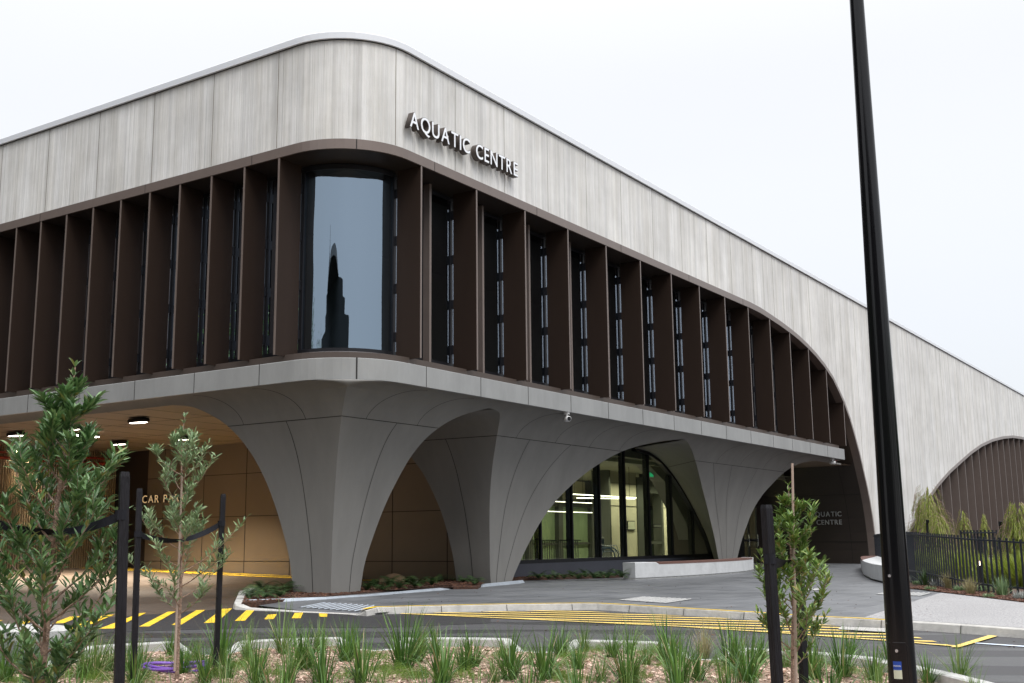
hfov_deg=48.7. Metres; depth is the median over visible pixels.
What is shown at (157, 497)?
car park sign
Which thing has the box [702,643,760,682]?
grass tuft
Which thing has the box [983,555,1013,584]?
garden shrub
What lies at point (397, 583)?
fern
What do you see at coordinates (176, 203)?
window
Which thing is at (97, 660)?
grass tuft
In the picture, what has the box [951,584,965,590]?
shrub
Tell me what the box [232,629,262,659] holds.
grass tuft
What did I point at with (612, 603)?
road marking
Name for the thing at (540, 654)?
grass tuft
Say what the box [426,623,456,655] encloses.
grass tuft
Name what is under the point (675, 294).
window
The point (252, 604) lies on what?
mulch bed
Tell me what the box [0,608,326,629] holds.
road marking
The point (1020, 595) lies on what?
silver shrub
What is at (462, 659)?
grass tuft
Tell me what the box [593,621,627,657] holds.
grass tuft
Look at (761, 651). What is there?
grass tuft
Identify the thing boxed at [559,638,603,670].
grass tuft
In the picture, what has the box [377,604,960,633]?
kerb joint
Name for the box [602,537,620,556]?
wheelchair
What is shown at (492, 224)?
window
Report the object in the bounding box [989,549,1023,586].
garden shrub
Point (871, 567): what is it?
curved bench
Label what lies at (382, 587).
fern
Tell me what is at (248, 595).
fern
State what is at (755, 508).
entrance door
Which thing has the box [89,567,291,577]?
road marking
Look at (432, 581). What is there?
fern
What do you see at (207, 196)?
window
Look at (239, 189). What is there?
window
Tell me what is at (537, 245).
window
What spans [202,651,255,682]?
grass tuft
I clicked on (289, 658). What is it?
grass tuft
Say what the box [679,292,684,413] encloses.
window
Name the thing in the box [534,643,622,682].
grass tuft
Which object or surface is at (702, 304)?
window
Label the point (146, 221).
window
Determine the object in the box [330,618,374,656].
grass tuft
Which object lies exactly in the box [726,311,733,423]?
window
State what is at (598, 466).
foyer window
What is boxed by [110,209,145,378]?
window
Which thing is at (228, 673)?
grass tuft
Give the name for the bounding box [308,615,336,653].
grass tuft
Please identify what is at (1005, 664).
road
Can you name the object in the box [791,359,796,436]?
window
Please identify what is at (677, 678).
grass tuft
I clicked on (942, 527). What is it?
weeping tree
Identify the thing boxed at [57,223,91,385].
window
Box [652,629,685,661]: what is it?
grass tuft
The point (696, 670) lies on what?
grass tuft
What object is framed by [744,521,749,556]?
entrance door
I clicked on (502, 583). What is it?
bed edging
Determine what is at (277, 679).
grass tuft
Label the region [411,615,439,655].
grass tuft
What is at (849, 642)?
grass tuft
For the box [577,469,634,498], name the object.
pendant light
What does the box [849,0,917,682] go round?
lamp pole
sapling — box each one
[0,357,135,682]
[128,413,249,680]
[752,481,833,682]
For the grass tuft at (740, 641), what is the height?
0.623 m
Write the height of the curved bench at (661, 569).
0.492 m
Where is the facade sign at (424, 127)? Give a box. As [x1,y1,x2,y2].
[404,112,517,177]
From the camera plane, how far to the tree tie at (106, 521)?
6.01 m
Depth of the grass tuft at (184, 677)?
7.28 m
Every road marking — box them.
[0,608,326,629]
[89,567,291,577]
[362,603,884,619]
[399,610,994,646]
[979,643,1023,646]
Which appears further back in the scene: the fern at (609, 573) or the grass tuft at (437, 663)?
the fern at (609, 573)
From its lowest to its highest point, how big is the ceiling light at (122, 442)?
0.112 m
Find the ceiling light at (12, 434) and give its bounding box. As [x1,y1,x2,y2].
[6,431,24,436]
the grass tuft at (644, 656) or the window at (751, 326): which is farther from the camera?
the window at (751, 326)
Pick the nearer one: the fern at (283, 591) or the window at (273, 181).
the fern at (283, 591)
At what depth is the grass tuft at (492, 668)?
9.51 m
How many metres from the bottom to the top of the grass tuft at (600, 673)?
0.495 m
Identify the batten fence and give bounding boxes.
[873,532,1023,594]
[960,530,999,563]
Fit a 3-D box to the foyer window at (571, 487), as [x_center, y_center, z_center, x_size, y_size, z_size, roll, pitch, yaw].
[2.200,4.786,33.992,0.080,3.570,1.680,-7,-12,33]
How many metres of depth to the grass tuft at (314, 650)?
10.51 m
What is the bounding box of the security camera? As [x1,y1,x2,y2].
[563,412,570,421]
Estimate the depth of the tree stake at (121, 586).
5.86 m
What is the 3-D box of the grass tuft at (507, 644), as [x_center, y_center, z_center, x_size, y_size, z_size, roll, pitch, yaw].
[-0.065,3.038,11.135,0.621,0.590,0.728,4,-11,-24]
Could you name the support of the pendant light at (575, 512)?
hanging from the aquatic centre building
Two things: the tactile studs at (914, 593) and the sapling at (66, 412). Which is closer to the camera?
the sapling at (66, 412)
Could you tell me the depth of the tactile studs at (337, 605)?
19.26 m
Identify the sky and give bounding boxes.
[0,0,1023,547]
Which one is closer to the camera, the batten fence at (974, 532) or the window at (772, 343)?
the batten fence at (974, 532)
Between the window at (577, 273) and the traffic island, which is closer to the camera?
the traffic island
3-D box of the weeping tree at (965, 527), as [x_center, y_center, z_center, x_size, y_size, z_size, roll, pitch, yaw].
[15.333,6.744,38.426,0.755,2.121,0.891,-6,-11,26]
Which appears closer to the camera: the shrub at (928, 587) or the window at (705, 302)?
the shrub at (928, 587)
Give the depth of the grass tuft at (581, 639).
12.14 m
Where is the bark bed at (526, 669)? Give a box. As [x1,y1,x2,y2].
[17,647,919,682]
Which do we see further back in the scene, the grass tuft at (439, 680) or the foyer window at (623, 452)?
the foyer window at (623, 452)
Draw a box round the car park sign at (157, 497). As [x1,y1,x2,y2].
[142,494,183,502]
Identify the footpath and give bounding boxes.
[861,593,1023,627]
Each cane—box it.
[173,473,182,670]
[791,463,797,682]
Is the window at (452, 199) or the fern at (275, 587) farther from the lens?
the window at (452, 199)
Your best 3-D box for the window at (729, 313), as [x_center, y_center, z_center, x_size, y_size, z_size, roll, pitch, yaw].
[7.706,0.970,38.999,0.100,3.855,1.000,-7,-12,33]
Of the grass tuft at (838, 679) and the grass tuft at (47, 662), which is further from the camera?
the grass tuft at (47, 662)
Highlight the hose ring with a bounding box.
[141,660,204,672]
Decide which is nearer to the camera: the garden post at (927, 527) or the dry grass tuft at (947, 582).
the dry grass tuft at (947, 582)
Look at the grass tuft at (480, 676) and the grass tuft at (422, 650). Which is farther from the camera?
the grass tuft at (422, 650)
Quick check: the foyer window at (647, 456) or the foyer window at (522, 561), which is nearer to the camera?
the foyer window at (522, 561)
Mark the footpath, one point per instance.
(948, 608)
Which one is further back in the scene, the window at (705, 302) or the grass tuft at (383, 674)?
the window at (705, 302)
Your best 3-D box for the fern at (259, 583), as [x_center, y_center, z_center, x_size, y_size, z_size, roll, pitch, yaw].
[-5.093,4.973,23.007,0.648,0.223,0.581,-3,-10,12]
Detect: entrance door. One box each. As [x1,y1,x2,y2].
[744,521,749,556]
[749,505,758,562]
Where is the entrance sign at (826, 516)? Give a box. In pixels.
[815,511,841,524]
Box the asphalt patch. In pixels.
[27,608,490,634]
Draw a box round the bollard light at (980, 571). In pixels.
[978,560,983,586]
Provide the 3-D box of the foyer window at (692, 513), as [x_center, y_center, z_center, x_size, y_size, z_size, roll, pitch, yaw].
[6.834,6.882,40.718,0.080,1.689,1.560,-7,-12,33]
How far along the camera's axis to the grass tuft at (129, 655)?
10.24 m
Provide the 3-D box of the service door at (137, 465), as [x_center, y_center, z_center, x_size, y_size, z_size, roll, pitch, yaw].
[-12.520,5.821,36.848,2.100,4.430,0.180,-7,-12,33]
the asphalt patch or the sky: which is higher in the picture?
the sky
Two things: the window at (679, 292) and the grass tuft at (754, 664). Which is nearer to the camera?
the grass tuft at (754, 664)
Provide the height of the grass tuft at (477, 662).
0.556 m
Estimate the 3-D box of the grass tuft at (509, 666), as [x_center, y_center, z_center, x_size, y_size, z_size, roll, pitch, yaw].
[-0.078,2.757,9.862,0.831,0.663,0.855,6,-12,-32]
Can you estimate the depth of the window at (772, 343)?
41.93 m
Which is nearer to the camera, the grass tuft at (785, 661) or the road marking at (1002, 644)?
the grass tuft at (785, 661)
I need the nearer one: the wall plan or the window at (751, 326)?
the window at (751, 326)
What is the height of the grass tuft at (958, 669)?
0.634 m
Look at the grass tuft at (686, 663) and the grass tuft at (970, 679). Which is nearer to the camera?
the grass tuft at (970, 679)
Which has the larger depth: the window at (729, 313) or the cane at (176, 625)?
the window at (729, 313)
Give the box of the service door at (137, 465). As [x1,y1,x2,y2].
[112,450,148,567]
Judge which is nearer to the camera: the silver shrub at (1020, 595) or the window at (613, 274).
the silver shrub at (1020, 595)
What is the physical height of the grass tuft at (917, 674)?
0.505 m
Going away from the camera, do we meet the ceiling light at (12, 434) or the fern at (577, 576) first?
the fern at (577, 576)
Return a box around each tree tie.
[0,510,126,534]
[134,521,224,542]
[764,554,790,567]
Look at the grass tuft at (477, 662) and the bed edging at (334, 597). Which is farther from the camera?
the bed edging at (334, 597)
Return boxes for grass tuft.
[0,623,38,682]
[2,656,74,682]
[4,630,38,673]
[11,638,76,682]
[57,631,111,681]
[62,661,110,682]
[66,621,129,679]
[78,637,126,672]
[83,652,167,682]
[102,634,146,671]
[112,642,156,682]
[128,630,171,667]
[151,627,184,656]
[157,669,200,682]
[161,633,205,673]
[172,605,255,664]
[172,641,236,682]
[189,634,209,657]
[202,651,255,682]
[212,645,249,678]
[222,632,303,682]
[232,615,270,654]
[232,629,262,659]
[237,649,302,682]
[242,595,325,654]
[265,633,314,682]
[269,619,330,669]
[280,624,365,682]
[285,619,336,670]
[300,659,359,682]
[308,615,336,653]
[319,617,371,661]
[327,624,400,682]
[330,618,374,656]
[362,653,407,682]
[370,599,454,670]
[382,617,441,662]
[392,621,471,682]
[395,657,473,682]
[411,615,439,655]
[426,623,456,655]
[446,628,483,670]
[450,624,495,669]
[454,664,510,682]
[466,619,535,680]
[467,649,512,682]
[488,623,532,662]
[507,654,555,682]
[508,619,586,680]
[517,640,538,665]
[532,620,587,655]
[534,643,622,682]
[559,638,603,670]
[567,620,600,650]
[577,646,616,682]
[588,625,656,682]
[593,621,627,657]
[601,658,648,682]
[602,613,650,656]
[611,646,659,682]
[626,632,663,664]
[634,609,706,658]
[635,641,714,682]
[647,622,709,682]
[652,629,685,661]
[658,634,721,682]
[678,619,726,658]
[701,616,761,668]
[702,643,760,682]
[711,623,783,682]
[712,619,767,661]
[745,629,768,663]
[762,633,797,668]
[782,627,846,682]
[787,645,878,682]
[797,636,839,678]
[817,621,874,679]
[831,626,866,655]
[840,636,887,681]
[843,648,887,682]
[858,630,917,663]
[883,661,932,682]
[917,647,949,682]
[919,629,989,681]
[939,572,956,587]
[954,663,988,682]
[956,576,978,593]
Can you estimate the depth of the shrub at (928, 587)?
24.15 m
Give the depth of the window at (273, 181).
23.83 m
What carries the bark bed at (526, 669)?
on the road
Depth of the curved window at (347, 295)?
23.32 m
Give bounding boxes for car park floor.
[0,568,378,623]
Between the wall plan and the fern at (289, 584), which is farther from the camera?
the wall plan
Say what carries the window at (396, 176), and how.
in the aquatic centre building
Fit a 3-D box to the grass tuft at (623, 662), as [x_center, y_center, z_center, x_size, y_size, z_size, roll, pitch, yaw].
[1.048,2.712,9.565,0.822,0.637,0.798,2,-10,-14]
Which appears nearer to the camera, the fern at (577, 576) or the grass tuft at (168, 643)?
the grass tuft at (168, 643)
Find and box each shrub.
[915,548,937,579]
[925,585,936,590]
[927,549,992,582]
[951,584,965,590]
[965,550,1012,584]
[982,593,993,597]
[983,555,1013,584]
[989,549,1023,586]
[1012,590,1023,598]
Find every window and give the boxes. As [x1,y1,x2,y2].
[32,230,64,388]
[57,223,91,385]
[86,217,117,381]
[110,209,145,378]
[138,202,174,374]
[168,194,204,370]
[198,187,235,366]
[230,178,268,361]
[264,169,302,357]
[299,164,395,354]
[394,176,422,359]
[431,191,451,365]
[452,199,476,370]
[484,212,501,375]
[501,219,523,380]
[519,560,540,563]
[530,231,546,385]
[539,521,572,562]
[544,236,548,385]
[570,484,600,561]
[571,247,585,393]
[583,252,587,393]
[597,464,626,560]
[607,262,621,400]
[618,267,623,400]
[622,451,650,559]
[641,276,653,407]
[646,455,673,558]
[650,280,655,407]
[669,475,694,557]
[672,289,682,412]
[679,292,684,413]
[691,511,711,556]
[700,300,709,418]
[705,302,710,418]
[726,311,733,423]
[729,313,734,423]
[749,323,755,427]
[751,326,757,428]
[771,341,775,431]
[772,343,777,432]
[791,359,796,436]
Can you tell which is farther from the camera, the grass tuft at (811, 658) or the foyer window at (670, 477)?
the foyer window at (670, 477)
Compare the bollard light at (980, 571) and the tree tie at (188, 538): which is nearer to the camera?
the tree tie at (188, 538)
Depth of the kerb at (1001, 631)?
18.21 m
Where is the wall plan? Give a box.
[627,521,634,529]
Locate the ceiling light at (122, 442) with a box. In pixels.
[111,440,126,444]
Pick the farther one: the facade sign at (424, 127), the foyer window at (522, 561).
the foyer window at (522, 561)
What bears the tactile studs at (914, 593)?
on the tactile paving
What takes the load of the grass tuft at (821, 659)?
on the bark bed at (526, 669)
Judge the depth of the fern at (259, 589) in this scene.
21.71 m
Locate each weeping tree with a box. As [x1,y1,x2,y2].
[905,485,967,556]
[922,513,953,554]
[953,510,973,558]
[979,514,993,560]
[996,501,1023,563]
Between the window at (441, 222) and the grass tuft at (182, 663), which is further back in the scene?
the window at (441, 222)
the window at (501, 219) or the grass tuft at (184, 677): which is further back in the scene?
the window at (501, 219)
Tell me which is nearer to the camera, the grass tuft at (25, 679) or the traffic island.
the grass tuft at (25, 679)
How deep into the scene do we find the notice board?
46.38 m
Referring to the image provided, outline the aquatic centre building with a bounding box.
[0,31,1023,592]
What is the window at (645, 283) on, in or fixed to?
in the aquatic centre building
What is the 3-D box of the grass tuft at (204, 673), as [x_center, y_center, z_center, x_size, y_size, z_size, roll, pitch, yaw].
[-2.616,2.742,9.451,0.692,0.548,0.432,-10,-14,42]
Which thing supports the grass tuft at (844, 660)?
on the bark bed at (526, 669)
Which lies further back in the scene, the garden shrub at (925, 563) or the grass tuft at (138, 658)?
the garden shrub at (925, 563)
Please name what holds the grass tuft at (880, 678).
on the bark bed at (526, 669)
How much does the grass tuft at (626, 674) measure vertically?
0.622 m
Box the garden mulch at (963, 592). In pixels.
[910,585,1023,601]
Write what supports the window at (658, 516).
in the aquatic centre building
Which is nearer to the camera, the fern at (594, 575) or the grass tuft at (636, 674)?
the grass tuft at (636, 674)
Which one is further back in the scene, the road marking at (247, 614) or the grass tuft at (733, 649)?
the road marking at (247, 614)
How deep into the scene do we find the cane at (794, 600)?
7.34 m
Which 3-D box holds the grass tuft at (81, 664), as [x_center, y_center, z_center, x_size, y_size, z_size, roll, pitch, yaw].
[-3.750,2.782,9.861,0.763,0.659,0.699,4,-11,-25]
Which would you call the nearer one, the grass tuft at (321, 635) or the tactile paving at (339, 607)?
the grass tuft at (321, 635)
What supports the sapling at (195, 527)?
on the bark bed at (526, 669)
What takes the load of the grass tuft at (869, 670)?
on the bark bed at (526, 669)
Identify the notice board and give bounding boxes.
[653,524,660,527]
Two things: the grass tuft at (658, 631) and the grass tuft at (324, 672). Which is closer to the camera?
the grass tuft at (324, 672)
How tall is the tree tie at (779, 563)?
0.093 m
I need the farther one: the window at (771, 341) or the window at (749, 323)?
the window at (771, 341)
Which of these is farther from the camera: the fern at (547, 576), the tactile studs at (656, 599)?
the fern at (547, 576)
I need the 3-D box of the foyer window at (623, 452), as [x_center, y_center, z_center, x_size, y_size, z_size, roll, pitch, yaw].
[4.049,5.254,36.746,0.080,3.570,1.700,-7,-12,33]
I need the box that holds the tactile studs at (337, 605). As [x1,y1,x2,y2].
[302,602,373,610]
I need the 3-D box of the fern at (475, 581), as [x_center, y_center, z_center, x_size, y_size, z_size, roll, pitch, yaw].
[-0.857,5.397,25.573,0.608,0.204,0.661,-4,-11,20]
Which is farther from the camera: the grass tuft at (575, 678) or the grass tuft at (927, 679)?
the grass tuft at (927, 679)
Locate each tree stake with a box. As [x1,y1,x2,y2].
[113,472,129,682]
[130,488,142,679]
[213,494,225,675]
[760,505,783,682]
[796,568,808,682]
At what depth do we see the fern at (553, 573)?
30.10 m
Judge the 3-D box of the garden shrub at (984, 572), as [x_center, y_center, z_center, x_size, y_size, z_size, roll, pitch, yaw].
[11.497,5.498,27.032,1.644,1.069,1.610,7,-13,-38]
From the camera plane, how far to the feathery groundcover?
9.93 m
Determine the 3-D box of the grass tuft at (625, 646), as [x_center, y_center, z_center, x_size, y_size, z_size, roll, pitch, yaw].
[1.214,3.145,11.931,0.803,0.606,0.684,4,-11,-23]
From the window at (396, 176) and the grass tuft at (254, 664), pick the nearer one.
the grass tuft at (254, 664)
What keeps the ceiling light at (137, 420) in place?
attached to the aquatic centre building
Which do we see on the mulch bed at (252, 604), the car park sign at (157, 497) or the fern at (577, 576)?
the fern at (577, 576)
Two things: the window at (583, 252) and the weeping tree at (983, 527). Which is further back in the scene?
the weeping tree at (983, 527)
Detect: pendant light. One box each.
[548,496,591,512]
[573,483,635,497]
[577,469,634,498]
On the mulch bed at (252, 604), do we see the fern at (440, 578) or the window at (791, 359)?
the fern at (440, 578)
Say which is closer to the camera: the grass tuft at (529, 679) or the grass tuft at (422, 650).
the grass tuft at (529, 679)
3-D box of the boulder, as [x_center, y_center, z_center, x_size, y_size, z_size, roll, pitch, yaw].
[-2.884,5.790,27.402,0.887,0.346,0.666,3,-11,-18]
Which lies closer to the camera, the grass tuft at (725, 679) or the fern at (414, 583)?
the grass tuft at (725, 679)
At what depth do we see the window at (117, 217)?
26.67 m
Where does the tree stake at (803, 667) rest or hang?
on the bark bed at (526, 669)
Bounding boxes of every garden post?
[926,520,928,551]
[998,521,1003,551]
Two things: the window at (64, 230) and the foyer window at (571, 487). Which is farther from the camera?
the foyer window at (571, 487)
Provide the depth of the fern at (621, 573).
30.15 m
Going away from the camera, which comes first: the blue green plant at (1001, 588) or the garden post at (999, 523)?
the blue green plant at (1001, 588)
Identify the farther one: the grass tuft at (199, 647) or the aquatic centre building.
the aquatic centre building
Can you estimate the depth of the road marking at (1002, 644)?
13.11 m
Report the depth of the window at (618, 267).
32.05 m
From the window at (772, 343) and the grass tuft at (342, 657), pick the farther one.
the window at (772, 343)
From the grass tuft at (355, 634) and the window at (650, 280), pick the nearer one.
the grass tuft at (355, 634)
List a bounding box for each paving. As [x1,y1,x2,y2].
[258,555,1018,627]
[301,603,374,610]
[625,597,689,602]
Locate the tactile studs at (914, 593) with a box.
[878,592,929,595]
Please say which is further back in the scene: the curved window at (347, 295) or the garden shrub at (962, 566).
the garden shrub at (962, 566)
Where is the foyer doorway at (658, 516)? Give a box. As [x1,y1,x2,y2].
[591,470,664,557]
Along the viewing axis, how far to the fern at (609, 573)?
29.83 m
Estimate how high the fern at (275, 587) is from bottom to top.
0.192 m
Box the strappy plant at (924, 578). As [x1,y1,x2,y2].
[910,567,932,584]
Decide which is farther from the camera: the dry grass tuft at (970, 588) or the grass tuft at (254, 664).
the dry grass tuft at (970, 588)
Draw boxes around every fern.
[233,585,261,597]
[238,584,277,595]
[247,580,270,590]
[255,589,279,597]
[258,584,286,592]
[267,587,288,595]
[271,580,304,591]
[361,579,379,589]
[369,583,391,590]
[377,575,400,585]
[386,578,408,587]
[403,575,430,586]
[422,576,437,584]
[430,574,454,581]
[452,575,472,581]
[462,575,485,584]
[528,570,547,577]
[540,574,552,578]
[549,570,561,577]
[569,572,587,578]
[577,568,589,576]
[585,569,601,577]
[600,568,616,577]
[614,568,631,577]
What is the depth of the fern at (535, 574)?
29.43 m
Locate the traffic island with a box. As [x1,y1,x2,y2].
[0,624,69,641]
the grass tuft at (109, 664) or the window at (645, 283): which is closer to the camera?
the grass tuft at (109, 664)
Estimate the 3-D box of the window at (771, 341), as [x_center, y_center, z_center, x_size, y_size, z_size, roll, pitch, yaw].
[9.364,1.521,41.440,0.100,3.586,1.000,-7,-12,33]
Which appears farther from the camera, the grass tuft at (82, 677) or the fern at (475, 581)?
the fern at (475, 581)
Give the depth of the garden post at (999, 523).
28.54 m
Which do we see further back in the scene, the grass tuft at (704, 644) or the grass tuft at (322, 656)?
the grass tuft at (704, 644)
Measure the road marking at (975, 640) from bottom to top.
0.106 m
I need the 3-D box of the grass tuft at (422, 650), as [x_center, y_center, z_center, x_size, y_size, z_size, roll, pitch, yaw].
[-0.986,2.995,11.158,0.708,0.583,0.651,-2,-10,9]
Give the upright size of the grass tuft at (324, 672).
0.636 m
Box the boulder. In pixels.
[378,573,404,581]
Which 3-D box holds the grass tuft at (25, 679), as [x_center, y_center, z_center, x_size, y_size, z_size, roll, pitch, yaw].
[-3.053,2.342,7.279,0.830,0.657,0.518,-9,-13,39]
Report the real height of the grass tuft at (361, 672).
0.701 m
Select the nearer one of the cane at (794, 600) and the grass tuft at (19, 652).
the cane at (794, 600)
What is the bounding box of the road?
[0,557,1023,682]
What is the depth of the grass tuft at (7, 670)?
9.52 m
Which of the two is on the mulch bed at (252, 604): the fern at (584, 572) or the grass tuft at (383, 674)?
the fern at (584, 572)
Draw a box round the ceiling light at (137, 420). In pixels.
[127,417,149,423]
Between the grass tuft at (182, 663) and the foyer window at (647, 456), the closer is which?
the grass tuft at (182, 663)
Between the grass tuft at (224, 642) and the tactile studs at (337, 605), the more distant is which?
the tactile studs at (337, 605)
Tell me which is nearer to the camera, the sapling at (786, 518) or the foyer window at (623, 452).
the sapling at (786, 518)
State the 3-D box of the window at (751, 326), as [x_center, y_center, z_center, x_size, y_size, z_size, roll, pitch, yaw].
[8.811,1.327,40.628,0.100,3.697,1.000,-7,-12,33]
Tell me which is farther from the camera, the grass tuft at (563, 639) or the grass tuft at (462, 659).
the grass tuft at (563, 639)
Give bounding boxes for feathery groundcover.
[4,638,865,682]
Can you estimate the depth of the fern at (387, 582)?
24.86 m
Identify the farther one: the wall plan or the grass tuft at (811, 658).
the wall plan
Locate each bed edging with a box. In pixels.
[250,588,449,601]
[481,580,524,586]
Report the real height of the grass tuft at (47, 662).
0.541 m
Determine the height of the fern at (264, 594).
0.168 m
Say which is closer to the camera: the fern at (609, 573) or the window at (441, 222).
the window at (441, 222)
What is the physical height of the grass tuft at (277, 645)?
0.846 m
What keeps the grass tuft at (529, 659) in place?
on the bark bed at (526, 669)
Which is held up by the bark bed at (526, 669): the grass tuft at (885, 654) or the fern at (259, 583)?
the grass tuft at (885, 654)
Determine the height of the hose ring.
0.078 m
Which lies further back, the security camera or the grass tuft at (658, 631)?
the security camera
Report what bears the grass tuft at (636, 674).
on the bark bed at (526, 669)
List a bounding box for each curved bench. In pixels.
[623,557,753,579]
[860,556,882,581]
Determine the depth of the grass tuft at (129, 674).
7.55 m
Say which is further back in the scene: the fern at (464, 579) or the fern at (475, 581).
the fern at (464, 579)
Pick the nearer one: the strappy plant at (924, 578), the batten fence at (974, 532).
the strappy plant at (924, 578)
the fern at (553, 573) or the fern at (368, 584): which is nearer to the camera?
the fern at (368, 584)
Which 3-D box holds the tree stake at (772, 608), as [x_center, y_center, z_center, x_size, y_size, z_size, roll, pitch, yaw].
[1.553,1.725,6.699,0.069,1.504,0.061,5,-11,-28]
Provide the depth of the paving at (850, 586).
22.41 m
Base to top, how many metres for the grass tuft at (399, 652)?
0.821 m
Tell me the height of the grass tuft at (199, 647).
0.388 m
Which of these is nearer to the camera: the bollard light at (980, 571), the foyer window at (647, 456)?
the bollard light at (980, 571)
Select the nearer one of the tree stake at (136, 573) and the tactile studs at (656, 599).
the tree stake at (136, 573)
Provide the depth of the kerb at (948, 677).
12.08 m
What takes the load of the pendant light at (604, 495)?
hanging from the aquatic centre building
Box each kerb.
[15,637,992,682]
[233,588,1023,637]
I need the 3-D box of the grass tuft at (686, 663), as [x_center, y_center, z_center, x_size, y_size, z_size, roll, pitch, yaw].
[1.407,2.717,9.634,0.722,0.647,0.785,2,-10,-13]
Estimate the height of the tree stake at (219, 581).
1.750 m
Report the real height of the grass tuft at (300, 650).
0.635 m
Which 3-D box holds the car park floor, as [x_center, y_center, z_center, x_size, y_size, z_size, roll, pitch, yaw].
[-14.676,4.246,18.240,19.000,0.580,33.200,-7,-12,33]
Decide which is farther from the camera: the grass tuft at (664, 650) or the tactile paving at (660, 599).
the tactile paving at (660, 599)
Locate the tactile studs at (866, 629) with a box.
[839,626,884,631]
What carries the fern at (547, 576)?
on the mulch bed at (252, 604)
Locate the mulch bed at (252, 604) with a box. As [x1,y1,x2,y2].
[241,575,622,607]
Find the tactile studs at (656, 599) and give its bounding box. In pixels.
[621,596,690,602]
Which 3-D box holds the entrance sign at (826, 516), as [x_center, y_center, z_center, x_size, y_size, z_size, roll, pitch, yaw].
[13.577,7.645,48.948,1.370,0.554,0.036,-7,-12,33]
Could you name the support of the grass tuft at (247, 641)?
on the bark bed at (526, 669)
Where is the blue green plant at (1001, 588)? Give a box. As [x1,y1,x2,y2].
[990,574,1013,594]
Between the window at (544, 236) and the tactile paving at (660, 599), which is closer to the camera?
the tactile paving at (660, 599)
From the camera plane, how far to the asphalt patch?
16.71 m
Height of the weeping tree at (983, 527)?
1.957 m
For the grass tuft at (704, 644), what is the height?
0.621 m

